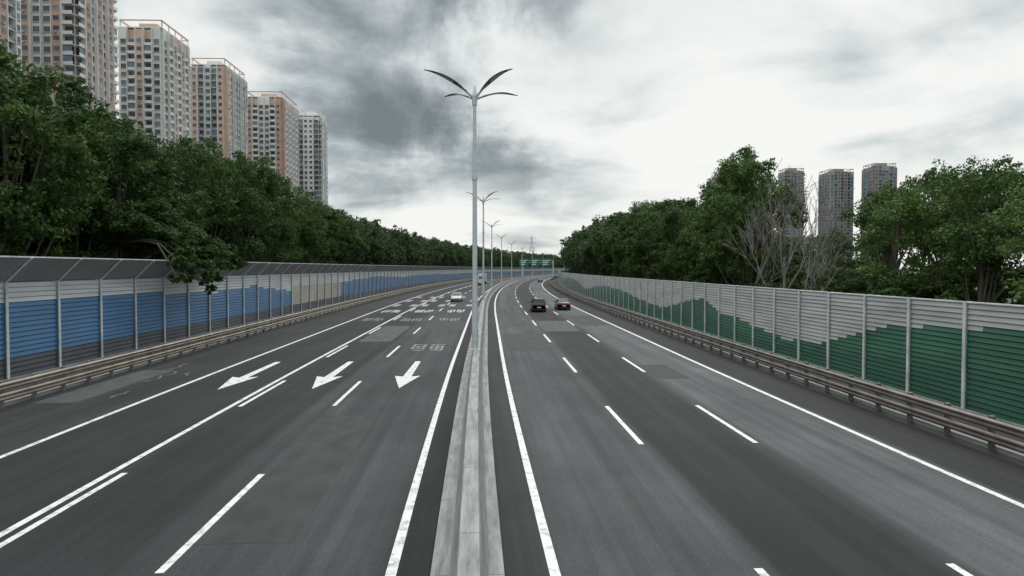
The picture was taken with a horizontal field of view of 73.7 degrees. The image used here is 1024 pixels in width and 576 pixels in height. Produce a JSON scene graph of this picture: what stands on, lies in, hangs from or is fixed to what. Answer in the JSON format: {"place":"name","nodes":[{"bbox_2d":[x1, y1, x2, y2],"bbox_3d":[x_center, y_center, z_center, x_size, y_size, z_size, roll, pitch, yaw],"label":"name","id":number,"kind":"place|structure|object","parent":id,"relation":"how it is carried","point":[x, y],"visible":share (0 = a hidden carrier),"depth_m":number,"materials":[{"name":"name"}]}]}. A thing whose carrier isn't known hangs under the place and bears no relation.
{"place":"outdoors","nodes":[
{"label":"outdoors","id":0,"kind":"place"},
{"bbox_2d":[33,315,689,543],"bbox_3d":[-5.087,4.222,46.936,31.085,0.001,66.115,0,2,-2],"label":"asphalt repair patch","id":1,"kind":"object","parent":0,"point":[278,502],"visible":1,"depth_m":19.75,"materials":[{"name":"grey asphalt"}]},
{"bbox_2d":[0,274,1023,575],"bbox_3d":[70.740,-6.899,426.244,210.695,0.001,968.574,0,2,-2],"label":"road","id":2,"kind":"structure","parent":0,"point":[688,486],"depth_m":19.46,"materials":[{"name":"grey asphalt"}]},
{"bbox_2d":[0,273,557,408],"bbox_3d":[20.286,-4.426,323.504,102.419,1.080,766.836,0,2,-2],"label":"guardrail","id":3,"kind":"object","parent":2,"relation":"on","point":[34,388],"visible":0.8,"depth_m":39.55,"materials":[{"name":"grey metal"}]},
{"bbox_2d":[430,274,557,575],"bbox_3d":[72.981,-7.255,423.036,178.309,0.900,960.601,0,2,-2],"label":"median barrier","id":4,"kind":"object","parent":2,"relation":"on","point":[468,541],"visible":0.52,"depth_m":16.09,"materials":[{"name":"concrete"}]},
{"bbox_2d":[424,69,517,350],"bbox_3d":[-2.243,-4.280,38.932,5.299,15.674,2.507,0,2,-2],"label":"street lamp","id":5,"kind":"object","parent":4,"relation":"on","point":[474,96],"visible":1,"depth_m":38.75,"materials":[{"name":"grey metal"}]},
{"bbox_2d":[467,191,498,299],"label":"street lamp","id":6,"kind":"object","parent":4,"relation":"on","point":[483,281],"visible":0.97,"depth_m":98.75,"materials":[{"name":"grey metal"}]},
{"bbox_2d":[0,274,1023,575],"bbox_3d":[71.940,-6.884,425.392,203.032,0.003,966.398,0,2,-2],"label":"road markings","id":7,"kind":"object","parent":2,"relation":"on","point":[406,518],"visible":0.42,"depth_m":20.81,"materials":[{"name":"paint"}]},
{"bbox_2d":[4,274,1023,460],"bbox_3d":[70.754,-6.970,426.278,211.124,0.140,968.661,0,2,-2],"label":"kerb","id":8,"kind":"structure","parent":2,"relation":"on","point":[983,443],"depth_m":31.28,"materials":[{"name":"concrete"}]},
{"bbox_2d":[519,258,553,276],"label":"overhead sign gantry","id":9,"kind":"object","parent":2,"relation":"on","point":[523,262],"visible":0.95,"depth_m":344.27,"materials":[{"name":"metal"}]},
{"bbox_2d":[529,298,545,311],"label":"suv car","id":10,"kind":"object","parent":2,"relation":"on","point":[538,304],"visible":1,"depth_m":86.59,"materials":[{"name":"black paint"}]},
{"bbox_2d":[554,299,570,309],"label":"sedan car","id":11,"kind":"object","parent":2,"relation":"on","point":[562,304],"visible":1,"depth_m":90.40,"materials":[{"name":"paint"}]},
{"bbox_2d":[550,276,1023,453],"bbox_3d":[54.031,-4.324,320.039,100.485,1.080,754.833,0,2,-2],"label":"guardrail","id":12,"kind":"object","parent":2,"relation":"on","point":[990,436],"visible":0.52,"depth_m":27.76,"materials":[{"name":"grey metal"}]},
{"bbox_2d":[4,274,1023,442],"bbox_3d":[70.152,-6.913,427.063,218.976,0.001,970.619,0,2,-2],"label":"verge","id":13,"kind":"structure","parent":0,"point":[555,282],"depth_m":35.97,"materials":[{"name":"grey concrete"}]},
{"bbox_2d":[0,256,564,382],"bbox_3d":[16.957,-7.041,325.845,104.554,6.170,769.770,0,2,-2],"label":"sound barrier","id":14,"kind":"object","parent":13,"relation":"on","point":[74,317],"visible":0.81,"depth_m":46.22,"materials":[{"name":"metal"}]},
{"bbox_2d":[558,270,1023,427],"bbox_3d":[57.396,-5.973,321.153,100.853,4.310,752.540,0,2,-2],"label":"sound barrier","id":15,"kind":"object","parent":13,"relation":"on","point":[967,356],"visible":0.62,"depth_m":32.96,"materials":[{"name":"metal"}]},
{"bbox_2d":[114,0,1023,268],"label":"sky","id":16,"kind":"structure","parent":0,"point":[618,103],"materials":[{"name":"grey"}]},
{"bbox_2d":[565,269,1021,303],"bbox_3d":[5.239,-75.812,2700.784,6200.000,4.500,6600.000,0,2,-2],"label":"ground","id":17,"kind":"structure","parent":0,"point":[1009,301],"depth_m":75.90,"materials":[{"name":"green plant"}]},
{"bbox_2d":[0,0,21,70],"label":"apartment tower","id":18,"kind":"structure","parent":17,"relation":"on","point":[10,20],"depth_m":177.09,"materials":[{"name":"beige concrete"}]},
{"bbox_2d":[1,0,20,66],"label":"windows","id":19,"kind":"structure","parent":18,"relation":"in","point":[3,6],"depth_m":177.06,"materials":[{"name":"grey glass"}]},
{"bbox_2d":[0,181,21,212],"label":"broadleaf tree","id":20,"kind":"object","parent":17,"relation":"on","point":[3,189],"visible":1,"depth_m":37.31,"materials":[{"name":"green plant"}]},
{"bbox_2d":[0,35,22,89],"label":"broadleaf tree","id":21,"kind":"object","parent":17,"relation":"on","point":[3,49],"visible":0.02,"depth_m":57.26,"materials":[{"name":"green plant"}]},
{"bbox_2d":[0,52,62,218],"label":"broadleaf tree","id":22,"kind":"object","parent":17,"relation":"on","point":[4,61],"visible":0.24,"depth_m":45.57,"materials":[{"name":"green plant"}]},
{"bbox_2d":[0,60,108,281],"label":"broadleaf tree","id":23,"kind":"object","parent":17,"relation":"on","point":[17,102],"visible":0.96,"depth_m":42.61,"materials":[{"name":"green plant"}]},
{"bbox_2d":[0,70,127,255],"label":"broadleaf tree","id":24,"kind":"object","parent":17,"relation":"on","point":[71,121],"visible":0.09,"depth_m":52.46,"materials":[{"name":"green plant"}]},
{"bbox_2d":[21,0,118,124],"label":"apartment tower","id":25,"kind":"structure","parent":17,"relation":"on","point":[75,39],"depth_m":207.62,"materials":[{"name":"beige concrete"}]},
{"bbox_2d":[21,0,117,124],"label":"windows","id":26,"kind":"structure","parent":25,"relation":"in","point":[55,7],"depth_m":207.20,"materials":[{"name":"grey glass"}]},
{"bbox_2d":[26,120,128,274],"bbox_3d":[-31.619,-4.451,49.686,7.454,15.867,7.535,2,2,42],"label":"broadleaf tree","id":27,"kind":"object","parent":17,"relation":"on","point":[88,128],"visible":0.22,"depth_m":48.89,"materials":[{"name":"green plant"}]},
{"bbox_2d":[34,91,120,224],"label":"broadleaf tree","id":28,"kind":"object","parent":17,"relation":"on","point":[74,104],"visible":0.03,"depth_m":66.04,"materials":[{"name":"green plant"}]},
{"bbox_2d":[38,107,169,220],"bbox_3d":[-35.733,-6.352,58.539,11.013,17.476,12.725,0,2,-11],"label":"broadleaf tree","id":29,"kind":"object","parent":17,"relation":"on","point":[129,131],"visible":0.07,"depth_m":57.33,"materials":[{"name":"green plant"}]},
{"bbox_2d":[79,137,187,259],"bbox_3d":[-31.651,-4.440,55.338,9.938,15.650,10.759,-1,2,-38],"label":"broadleaf tree","id":30,"kind":"object","parent":17,"relation":"on","point":[143,190],"visible":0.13,"depth_m":54.39,"materials":[{"name":"green plant"}]},
{"bbox_2d":[41,114,248,294],"bbox_3d":[-28.877,-4.558,52.524,13.751,17.262,13.155,0,2,-2],"label":"broadleaf tree","id":31,"kind":"object","parent":17,"relation":"on","point":[164,229],"visible":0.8,"depth_m":50.74,"materials":[{"name":"green plant"}]},
{"bbox_2d":[118,19,191,149],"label":"apartment tower","id":32,"kind":"structure","parent":17,"relation":"on","point":[154,81],"depth_m":254.95,"materials":[{"name":"beige concrete"}]},
{"bbox_2d":[120,38,190,149],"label":"windows","id":33,"kind":"structure","parent":32,"relation":"in","point":[146,48],"depth_m":254.74,"materials":[{"name":"grey glass"}]},
{"bbox_2d":[126,161,209,256],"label":"broadleaf tree","id":34,"kind":"object","parent":17,"relation":"on","point":[191,212],"visible":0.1,"depth_m":62.54,"materials":[{"name":"green plant"}]},
{"bbox_2d":[153,135,216,232],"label":"broadleaf tree","id":35,"kind":"object","parent":17,"relation":"on","point":[191,188],"visible":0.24,"depth_m":67.03,"materials":[{"name":"green plant"}]},
{"bbox_2d":[155,137,238,217],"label":"broadleaf tree","id":36,"kind":"object","parent":17,"relation":"on","point":[209,159],"visible":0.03,"depth_m":73.98,"materials":[{"name":"green plant"}]},
{"bbox_2d":[176,135,241,246],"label":"broadleaf tree","id":37,"kind":"object","parent":17,"relation":"on","point":[219,193],"visible":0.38,"depth_m":72.05,"materials":[{"name":"green plant"}]},
{"bbox_2d":[190,58,247,161],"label":"apartment tower","id":38,"kind":"structure","parent":17,"relation":"on","point":[219,101],"depth_m":302.97,"materials":[{"name":"beige concrete"}]},
{"bbox_2d":[192,67,247,161],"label":"windows","id":39,"kind":"structure","parent":38,"relation":"in","point":[199,68],"depth_m":302.66,"materials":[{"name":"grey glass"}]},
{"bbox_2d":[191,162,262,260],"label":"broadleaf tree","id":40,"kind":"object","parent":17,"relation":"on","point":[246,202],"visible":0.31,"depth_m":75.56,"materials":[{"name":"green plant"}]},
{"bbox_2d":[0,242,460,281],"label":"shrub belt","id":41,"kind":"object","parent":17,"relation":"on","point":[59,251],"visible":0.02,"depth_m":47.74,"materials":[{"name":"green plant"}]},
{"bbox_2d":[213,150,274,261],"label":"broadleaf tree","id":42,"kind":"object","parent":17,"relation":"on","point":[262,200],"visible":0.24,"depth_m":83.47,"materials":[{"name":"green plant"}]},
{"bbox_2d":[225,156,308,247],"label":"broadleaf tree","id":43,"kind":"object","parent":17,"relation":"on","point":[266,172],"visible":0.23,"depth_m":97.14,"materials":[{"name":"green plant"}]},
{"bbox_2d":[242,201,298,262],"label":"broadleaf tree","id":44,"kind":"object","parent":17,"relation":"on","point":[278,227],"visible":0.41,"depth_m":90.48,"materials":[{"name":"green plant"}]},
{"bbox_2d":[246,154,299,250],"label":"broadleaf tree","id":45,"kind":"object","parent":17,"relation":"on","point":[287,190],"visible":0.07,"depth_m":102.30,"materials":[{"name":"green plant"}]},
{"bbox_2d":[248,91,299,197],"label":"apartment tower","id":46,"kind":"structure","parent":17,"relation":"on","point":[273,126],"depth_m":358.06,"materials":[{"name":"beige concrete"}]},
{"bbox_2d":[248,105,298,191],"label":"windows","id":47,"kind":"structure","parent":46,"relation":"in","point":[260,106],"depth_m":357.84,"materials":[{"name":"grey glass"}]},
{"bbox_2d":[264,211,303,265],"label":"broadleaf tree","id":48,"kind":"object","parent":17,"relation":"on","point":[294,253],"visible":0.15,"depth_m":96.88,"materials":[{"name":"green plant"}]},
{"bbox_2d":[264,222,305,262],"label":"broadleaf tree","id":49,"kind":"object","parent":17,"relation":"on","point":[298,251],"visible":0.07,"depth_m":101.49,"materials":[{"name":"green plant"}]},
{"bbox_2d":[281,211,325,265],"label":"broadleaf tree","id":50,"kind":"object","parent":17,"relation":"on","point":[307,228],"visible":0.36,"depth_m":108.85,"materials":[{"name":"green plant"}]},
{"bbox_2d":[279,187,328,260],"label":"broadleaf tree","id":51,"kind":"object","parent":17,"relation":"on","point":[315,210],"visible":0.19,"depth_m":123.50,"materials":[{"name":"green plant"}]},
{"bbox_2d":[294,211,329,263],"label":"broadleaf tree","id":52,"kind":"object","parent":17,"relation":"on","point":[320,239],"visible":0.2,"depth_m":114.17,"materials":[{"name":"green plant"}]},
{"bbox_2d":[298,110,327,207],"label":"apartment tower","id":53,"kind":"structure","parent":17,"relation":"on","point":[313,149],"depth_m":408.26,"materials":[{"name":"grey concrete"}]},
{"bbox_2d":[299,119,327,204],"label":"windows","id":54,"kind":"structure","parent":53,"relation":"in","point":[300,120],"depth_m":408.47,"materials":[{"name":"grey glass"}]},
{"bbox_2d":[304,226,339,263],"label":"broadleaf tree","id":55,"kind":"object","parent":17,"relation":"on","point":[331,246],"visible":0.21,"depth_m":122.01,"materials":[{"name":"green plant"}]},
{"bbox_2d":[321,213,346,270],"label":"broadleaf tree","id":56,"kind":"object","parent":17,"relation":"on","point":[331,232],"visible":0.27,"depth_m":128.10,"materials":[{"name":"green plant"}]},
{"bbox_2d":[318,205,350,257],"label":"broadleaf tree","id":57,"kind":"object","parent":17,"relation":"on","point":[333,217],"visible":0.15,"depth_m":133.84,"materials":[{"name":"green plant"}]},
{"bbox_2d":[323,217,363,263],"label":"broadleaf tree","id":58,"kind":"object","parent":17,"relation":"on","point":[353,237],"visible":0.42,"depth_m":134.35,"materials":[{"name":"green plant"}]},
{"bbox_2d":[326,228,370,263],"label":"broadleaf tree","id":59,"kind":"object","parent":17,"relation":"on","point":[356,249],"visible":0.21,"depth_m":138.37,"materials":[{"name":"green plant"}]},
{"bbox_2d":[339,218,371,264],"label":"broadleaf tree","id":60,"kind":"object","parent":17,"relation":"on","point":[362,255],"visible":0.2,"depth_m":147.06,"materials":[{"name":"green plant"}]},
{"bbox_2d":[331,208,568,271],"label":"distant tree line","id":61,"kind":"object","parent":17,"relation":"on","point":[398,247],"visible":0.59,"depth_m":235.70,"materials":[{"name":"green plant"}]},
{"bbox_2d":[588,214,625,274],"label":"broadleaf tree","id":62,"kind":"object","parent":17,"relation":"on","point":[603,258],"visible":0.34,"depth_m":137.77,"materials":[{"name":"green plant"}]},
{"bbox_2d":[558,201,663,274],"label":"distant tree line","id":63,"kind":"object","parent":17,"relation":"on","point":[576,252],"visible":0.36,"depth_m":176.43,"materials":[{"name":"green plant"}]},
{"bbox_2d":[600,211,625,274],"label":"broadleaf tree","id":64,"kind":"object","parent":17,"relation":"on","point":[608,246],"visible":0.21,"depth_m":133.72,"materials":[{"name":"green plant"}]},
{"bbox_2d":[604,215,627,264],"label":"broadleaf tree","id":65,"kind":"object","parent":17,"relation":"on","point":[613,235],"visible":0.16,"depth_m":125.63,"materials":[{"name":"green plant"}]},
{"bbox_2d":[611,214,633,277],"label":"broadleaf tree","id":66,"kind":"object","parent":17,"relation":"on","point":[616,253],"visible":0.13,"depth_m":122.39,"materials":[{"name":"green plant"}]},
{"bbox_2d":[615,205,656,277],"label":"broadleaf tree","id":67,"kind":"object","parent":17,"relation":"on","point":[627,223],"visible":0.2,"depth_m":113.99,"materials":[{"name":"green plant"}]},
{"bbox_2d":[619,200,656,219],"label":"broadleaf tree","id":68,"kind":"object","parent":17,"relation":"on","point":[641,204],"visible":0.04,"depth_m":140.54,"materials":[{"name":"green plant"}]},
{"bbox_2d":[620,211,662,277],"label":"broadleaf tree","id":69,"kind":"object","parent":17,"relation":"on","point":[630,269],"visible":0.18,"depth_m":109.04,"materials":[{"name":"green plant"}]},
{"bbox_2d":[623,212,672,276],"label":"broadleaf tree","id":70,"kind":"object","parent":17,"relation":"on","point":[636,240],"visible":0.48,"depth_m":102.34,"materials":[{"name":"green plant"}]},
{"bbox_2d":[638,205,680,279],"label":"broadleaf tree","id":71,"kind":"object","parent":17,"relation":"on","point":[654,238],"visible":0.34,"depth_m":96.55,"materials":[{"name":"green plant"}]},
{"bbox_2d":[641,201,692,259],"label":"broadleaf tree","id":72,"kind":"object","parent":17,"relation":"on","point":[661,207],"visible":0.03,"depth_m":109.44,"materials":[{"name":"green plant"}]},
{"bbox_2d":[650,197,692,280],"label":"broadleaf tree","id":73,"kind":"object","parent":17,"relation":"on","point":[669,220],"visible":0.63,"depth_m":88.40,"materials":[{"name":"green plant"}]},
{"bbox_2d":[669,207,703,249],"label":"broadleaf tree","id":74,"kind":"object","parent":17,"relation":"on","point":[691,215],"visible":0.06,"depth_m":96.03,"materials":[{"name":"green plant"}]},
{"bbox_2d":[671,197,703,210],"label":"broadleaf tree","id":75,"kind":"object","parent":17,"relation":"on","point":[691,202],"visible":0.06,"depth_m":126.72,"materials":[{"name":"green plant"}]},
{"bbox_2d":[662,216,713,282],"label":"broadleaf tree","id":76,"kind":"object","parent":17,"relation":"on","point":[686,259],"visible":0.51,"depth_m":82.21,"materials":[{"name":"green plant"}]},
{"bbox_2d":[689,210,754,283],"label":"broadleaf tree","id":77,"kind":"object","parent":17,"relation":"on","point":[706,265],"visible":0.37,"depth_m":75.12,"materials":[{"name":"green plant"}]},
{"bbox_2d":[697,144,786,277],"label":"broadleaf tree","id":78,"kind":"object","parent":17,"relation":"on","point":[707,207],"visible":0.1,"depth_m":82.04,"materials":[{"name":"green plant"}]},
{"bbox_2d":[710,146,777,283],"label":"broadleaf tree","id":79,"kind":"object","parent":17,"relation":"on","point":[745,157],"visible":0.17,"depth_m":73.58,"materials":[{"name":"green plant"}]},
{"bbox_2d":[698,153,808,285],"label":"broadleaf tree","id":80,"kind":"object","parent":17,"relation":"on","point":[729,202],"visible":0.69,"depth_m":66.32,"materials":[{"name":"green plant"}]},
{"bbox_2d":[725,204,787,286],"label":"broadleaf tree","id":81,"kind":"object","parent":17,"relation":"on","point":[732,270],"visible":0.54,"depth_m":63.99,"materials":[{"name":"green plant"}]},
{"bbox_2d":[739,193,801,286],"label":"bare tree","id":82,"kind":"object","parent":17,"relation":"on","point":[758,277],"visible":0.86,"depth_m":55.25,"materials":[{"name":"grey plant"}]},
{"bbox_2d":[777,168,804,251],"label":"apartment tower","id":83,"kind":"structure","parent":17,"relation":"on","point":[794,171],"depth_m":657.22,"materials":[{"name":"grey concrete"}]},
{"bbox_2d":[778,173,804,237],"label":"windows","id":84,"kind":"structure","parent":83,"relation":"in","point":[784,173],"depth_m":657.21,"materials":[{"name":"grey glass"}]},
{"bbox_2d":[723,162,859,288],"bbox_3d":[21.765,-3.040,52.706,10.724,14.213,6.290,1,2,19],"label":"bare tree","id":85,"kind":"object","parent":17,"relation":"on","point":[784,271],"visible":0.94,"depth_m":52.97,"materials":[{"name":"grey plant"}]},
{"bbox_2d":[563,256,1023,304],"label":"shrub belt","id":86,"kind":"object","parent":17,"relation":"on","point":[954,292],"visible":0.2,"depth_m":45.04,"materials":[{"name":"green plant"}]},
{"bbox_2d":[771,244,831,288],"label":"broadleaf tree","id":87,"kind":"object","parent":17,"relation":"on","point":[795,260],"visible":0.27,"depth_m":63.56,"materials":[{"name":"green plant"}]},
{"bbox_2d":[785,233,828,261],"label":"broadleaf tree","id":88,"kind":"object","parent":17,"relation":"on","point":[805,239],"visible":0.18,"depth_m":102.16,"materials":[{"name":"green plant"}]},
{"bbox_2d":[775,262,844,289],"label":"broadleaf tree","id":89,"kind":"object","parent":17,"relation":"on","point":[794,285],"visible":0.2,"depth_m":55.49,"materials":[{"name":"green plant"}]},
{"bbox_2d":[787,185,854,291],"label":"bare tree","id":90,"kind":"object","parent":17,"relation":"on","point":[808,272],"visible":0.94,"depth_m":47.76,"materials":[{"name":"grey plant"}]},
{"bbox_2d":[818,169,853,261],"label":"apartment tower","id":91,"kind":"structure","parent":17,"relation":"on","point":[840,182],"depth_m":648.86,"materials":[{"name":"grey concrete"}]},
{"bbox_2d":[818,175,852,255],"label":"windows","id":92,"kind":"structure","parent":91,"relation":"in","point":[826,175],"depth_m":648.76,"materials":[{"name":"grey glass"}]},
{"bbox_2d":[812,225,860,271],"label":"broadleaf tree","id":93,"kind":"object","parent":17,"relation":"on","point":[847,245],"visible":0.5,"depth_m":72.04,"materials":[{"name":"green plant"}]},
{"bbox_2d":[802,262,889,293],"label":"broadleaf tree","id":94,"kind":"object","parent":17,"relation":"on","point":[840,278],"visible":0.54,"depth_m":50.29,"materials":[{"name":"green plant"}]},
{"bbox_2d":[827,254,878,289],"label":"broadleaf tree","id":95,"kind":"object","parent":17,"relation":"on","point":[851,261],"visible":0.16,"depth_m":57.14,"materials":[{"name":"green plant"}]},
{"bbox_2d":[861,163,896,261],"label":"apartment tower","id":96,"kind":"structure","parent":17,"relation":"on","point":[875,175],"depth_m":619.23,"materials":[{"name":"grey concrete"}]},
{"bbox_2d":[861,170,895,261],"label":"windows","id":97,"kind":"structure","parent":96,"relation":"in","point":[876,170],"depth_m":619.05,"materials":[{"name":"grey glass"}]},
{"bbox_2d":[836,176,922,273],"bbox_3d":[28.020,-2.718,52.134,6.024,11.634,6.031,1,2,20],"label":"broadleaf tree","id":98,"kind":"object","parent":17,"relation":"on","point":[864,223],"visible":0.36,"depth_m":52.03,"materials":[{"name":"green plant"}]},
{"bbox_2d":[850,181,914,273],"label":"broadleaf tree","id":99,"kind":"object","parent":17,"relation":"on","point":[860,230],"visible":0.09,"depth_m":65.47,"materials":[{"name":"green plant"}]},
{"bbox_2d":[848,180,948,295],"bbox_3d":[23.636,-1.172,41.730,5.340,10.545,5.322,2,2,43],"label":"broadleaf tree","id":100,"kind":"object","parent":17,"relation":"on","point":[913,210],"visible":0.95,"depth_m":41.12,"materials":[{"name":"green plant"}]},
{"bbox_2d":[887,158,999,286],"bbox_3d":[28.874,-2.712,44.681,6.543,12.191,6.536,0,2,7],"label":"broadleaf tree","id":101,"kind":"object","parent":17,"relation":"on","point":[930,174],"visible":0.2,"depth_m":45.19,"materials":[{"name":"green plant"}]},
{"bbox_2d":[912,173,987,272],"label":"broadleaf tree","id":102,"kind":"object","parent":17,"relation":"on","point":[923,253],"visible":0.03,"depth_m":57.54,"materials":[{"name":"green plant"}]},
{"bbox_2d":[917,163,1023,296],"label":"broadleaf tree","id":103,"kind":"object","parent":17,"relation":"on","point":[991,207],"visible":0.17,"depth_m":39.60,"materials":[{"name":"green plant"}]},
{"bbox_2d":[929,164,1023,302],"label":"broadleaf tree","id":104,"kind":"object","parent":17,"relation":"on","point":[986,258],"visible":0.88,"depth_m":36.09,"materials":[{"name":"green plant"}]},
{"bbox_2d":[958,154,1023,236],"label":"broadleaf tree","id":105,"kind":"object","parent":17,"relation":"on","point":[1008,160],"visible":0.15,"depth_m":51.53,"materials":[{"name":"green plant"}]},
{"bbox_2d":[982,181,1023,304],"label":"broadleaf tree","id":106,"kind":"object","parent":17,"relation":"on","point":[1017,221],"visible":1,"depth_m":29.91,"materials":[{"name":"green plant"}]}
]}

